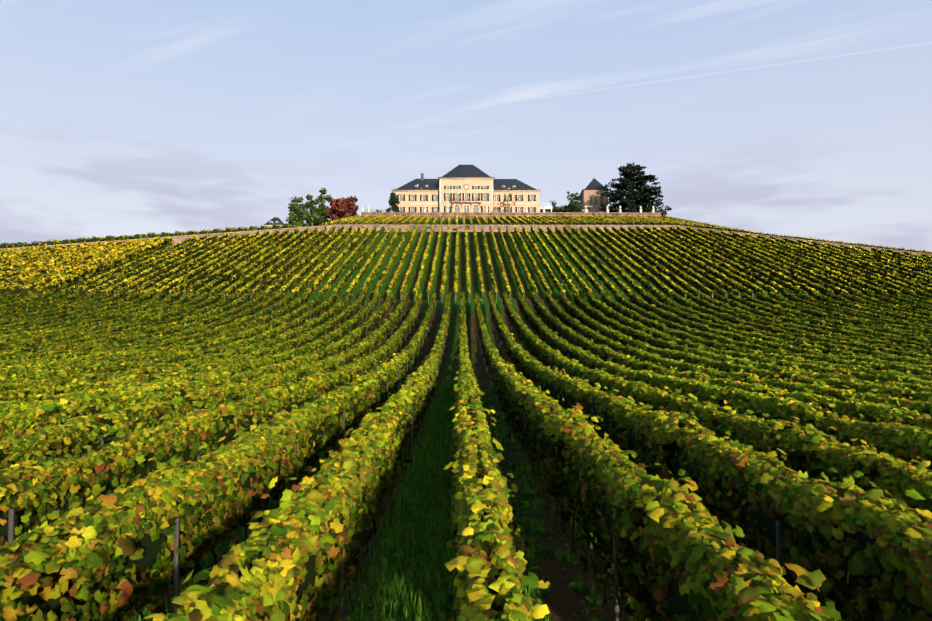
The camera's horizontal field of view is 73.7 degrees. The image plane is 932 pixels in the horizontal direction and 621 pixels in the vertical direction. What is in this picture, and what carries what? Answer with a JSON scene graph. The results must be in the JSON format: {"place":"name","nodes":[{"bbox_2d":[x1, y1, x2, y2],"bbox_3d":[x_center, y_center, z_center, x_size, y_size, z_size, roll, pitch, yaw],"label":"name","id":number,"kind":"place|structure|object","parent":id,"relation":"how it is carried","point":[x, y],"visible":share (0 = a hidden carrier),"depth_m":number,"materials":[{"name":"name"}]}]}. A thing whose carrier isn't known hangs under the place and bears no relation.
{"place":"outdoors","nodes":[
{"label":"outdoors","id":0,"kind":"place"},
{"bbox_2d":[264,215,283,226],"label":"distant house","id":1,"kind":"structure","parent":0,"point":[276,220],"depth_m":331.59,"materials":[{"name":"beige"}]},
{"bbox_2d":[123,382,794,620],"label":"aisle grass","id":2,"kind":"structure","parent":0,"point":[441,416],"depth_m":12.53,"materials":[{"name":"green plant"}]},
{"bbox_2d":[0,0,931,251],"label":"sky","id":3,"kind":"structure","parent":0,"point":[800,118],"materials":[{"name":"blue"}]},
{"bbox_2d":[0,218,931,620],"bbox_3d":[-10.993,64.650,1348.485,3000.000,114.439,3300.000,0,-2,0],"label":"ground","id":4,"kind":"structure","parent":0,"point":[567,604],"depth_m":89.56,"materials":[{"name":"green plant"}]},
{"bbox_2d":[2,241,146,288],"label":"vine posts","id":5,"kind":"object","parent":4,"relation":"on","point":[72,260],"visible":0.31,"depth_m":111.07,"materials":[{"name":"grey"}]},
{"bbox_2d":[0,236,172,295],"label":"vine","id":6,"kind":"object","parent":4,"relation":"on","point":[90,251],"depth_m":111.54,"materials":[{"name":"yellow plant"}]},
{"bbox_2d":[0,223,306,248],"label":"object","id":7,"kind":"object","parent":4,"relation":"on","point":[131,237],"depth_m":139.32,"materials":[{"name":"green plant"}]},
{"bbox_2d":[7,221,372,246],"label":"grapevines","id":8,"kind":"object","parent":4,"relation":"on","point":[181,234],"visible":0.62,"depth_m":140.84,"materials":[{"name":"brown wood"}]},
{"bbox_2d":[285,196,304,224],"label":"tree","id":9,"kind":"object","parent":4,"relation":"on","point":[292,218],"visible":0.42,"depth_m":250.35,"materials":[{"name":"green plant"}]},
{"bbox_2d":[295,194,320,226],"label":"tree","id":10,"kind":"object","parent":4,"relation":"on","point":[303,214],"depth_m":250.05,"materials":[{"name":"green plant"}]},
{"bbox_2d":[308,188,332,225],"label":"tree","id":11,"kind":"object","parent":4,"relation":"on","point":[324,216],"depth_m":252.79,"materials":[{"name":"green plant"}]},
{"bbox_2d":[325,195,359,221],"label":"copper beech","id":12,"kind":"object","parent":4,"relation":"on","point":[347,207],"depth_m":237.80,"materials":[{"name":"red plant"}]},
{"bbox_2d":[386,192,399,211],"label":"tree","id":13,"kind":"object","parent":4,"relation":"on","point":[394,199],"depth_m":215.15,"materials":[{"name":"green plant"}]},
{"bbox_2d":[166,399,625,620],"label":"fallen leaves","id":14,"kind":"object","parent":4,"relation":"on","point":[549,586],"depth_m":10.88,"materials":[{"name":"brown plant"}]},
{"bbox_2d":[87,235,766,302],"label":"vine posts","id":15,"kind":"object","parent":4,"relation":"on","point":[455,293],"visible":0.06,"depth_m":101.95,"materials":[{"name":"grey"}]},
{"bbox_2d":[8,295,897,620],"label":"vineyard posts","id":16,"kind":"object","parent":4,"relation":"on","point":[176,555],"visible":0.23,"depth_m":12.90,"materials":[{"name":"wood"}]},
{"bbox_2d":[126,395,805,620],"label":"leaves","id":17,"kind":"object","parent":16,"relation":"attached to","point":[355,557],"visible":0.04,"depth_m":8.70,"materials":[{"name":"plant"}]},
{"bbox_2d":[0,368,931,485],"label":"vine leaves","id":18,"kind":"object","parent":4,"relation":"attached to","point":[142,401],"visible":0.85,"depth_m":18.36,"materials":[{"name":"green plant"}]},
{"bbox_2d":[0,290,931,343],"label":"vine leaves","id":19,"kind":"object","parent":4,"relation":"attached to","point":[251,320],"visible":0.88,"depth_m":75.08,"materials":[{"name":"green plant"}]},
{"bbox_2d":[0,347,931,411],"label":"vine leaves","id":20,"kind":"object","parent":4,"relation":"attached to","point":[95,365],"visible":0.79,"depth_m":33.22,"materials":[{"name":"green plant"}]},
{"bbox_2d":[0,400,931,620],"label":"vine leaves","id":21,"kind":"object","parent":4,"relation":"attached to","point":[694,532],"visible":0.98,"depth_m":7.31,"materials":[{"name":"green plant"}]},
{"bbox_2d":[0,323,931,373],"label":"vine leaves","id":22,"kind":"object","parent":4,"relation":"attached to","point":[839,346],"visible":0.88,"depth_m":51.58,"materials":[{"name":"green plant"}]},
{"bbox_2d":[3,225,931,256],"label":"road retaining wall","id":23,"kind":"structure","parent":4,"relation":"on","point":[177,239],"depth_m":155.81,"materials":[{"name":"stone"}]},
{"bbox_2d":[392,165,551,211],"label":"mansion","id":24,"kind":"structure","parent":4,"relation":"on","point":[465,188],"depth_m":221.33,"materials":[{"name":"paint"}]},
{"bbox_2d":[59,225,931,301],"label":"vine","id":25,"kind":"object","parent":4,"relation":"on","point":[487,254],"depth_m":111.24,"materials":[{"name":"green plant"}]},
{"bbox_2d":[495,193,518,211],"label":"sparse tree","id":26,"kind":"object","parent":4,"relation":"on","point":[507,201],"depth_m":215.55,"materials":[{"name":"plant"}]},
{"bbox_2d":[361,212,660,217],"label":"terrace wall","id":27,"kind":"structure","parent":4,"relation":"on","point":[472,214],"depth_m":211.28,"materials":[{"name":"beige stone"}]},
{"bbox_2d":[361,205,654,212],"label":"balustrade","id":28,"kind":"object","parent":27,"relation":"on","point":[543,209],"visible":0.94,"depth_m":211.59,"materials":[{"name":"beige stone"}]},
{"bbox_2d":[363,222,727,230],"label":"grapevines","id":29,"kind":"object","parent":4,"relation":"on","point":[507,223],"visible":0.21,"depth_m":157.20,"materials":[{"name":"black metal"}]},
{"bbox_2d":[550,201,568,212],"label":"bush","id":30,"kind":"object","parent":4,"relation":"on","point":[558,209],"depth_m":247.90,"materials":[{"name":"green plant"}]},
{"bbox_2d":[208,213,924,251],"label":"ivy foliage","id":31,"kind":"object","parent":4,"relation":"on","point":[524,217],"visible":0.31,"depth_m":155.70,"materials":[{"name":"green plant"}]},
{"bbox_2d":[552,206,582,212],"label":"bush","id":32,"kind":"object","parent":4,"relation":"on","point":[570,209],"visible":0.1,"depth_m":248.01,"materials":[{"name":"green plant"}]},
{"bbox_2d":[561,192,584,212],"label":"tree","id":33,"kind":"object","parent":4,"relation":"on","point":[576,204],"depth_m":246.72,"materials":[{"name":"green plant"}]},
{"bbox_2d":[580,178,608,212],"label":"tower","id":34,"kind":"structure","parent":4,"relation":"on","point":[593,199],"depth_m":270.57,"materials":[{"name":"stone"}]},
{"bbox_2d":[322,215,927,252],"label":"grapevines","id":35,"kind":"object","parent":4,"relation":"on","point":[587,224],"visible":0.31,"depth_m":160.88,"materials":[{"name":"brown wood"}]},
{"bbox_2d":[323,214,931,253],"bbox_3d":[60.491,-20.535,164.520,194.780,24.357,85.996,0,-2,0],"label":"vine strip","id":36,"kind":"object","parent":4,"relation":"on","point":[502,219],"depth_m":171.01,"materials":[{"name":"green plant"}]},
{"bbox_2d":[598,162,663,212],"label":"cedar","id":37,"kind":"object","parent":4,"relation":"on","point":[645,201],"depth_m":250.94,"materials":[{"name":"green plant"}]},
{"bbox_2d":[657,204,671,216],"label":"tree","id":38,"kind":"object","parent":4,"relation":"on","point":[668,208],"depth_m":262.76,"materials":[{"name":"green plant"}]}
]}

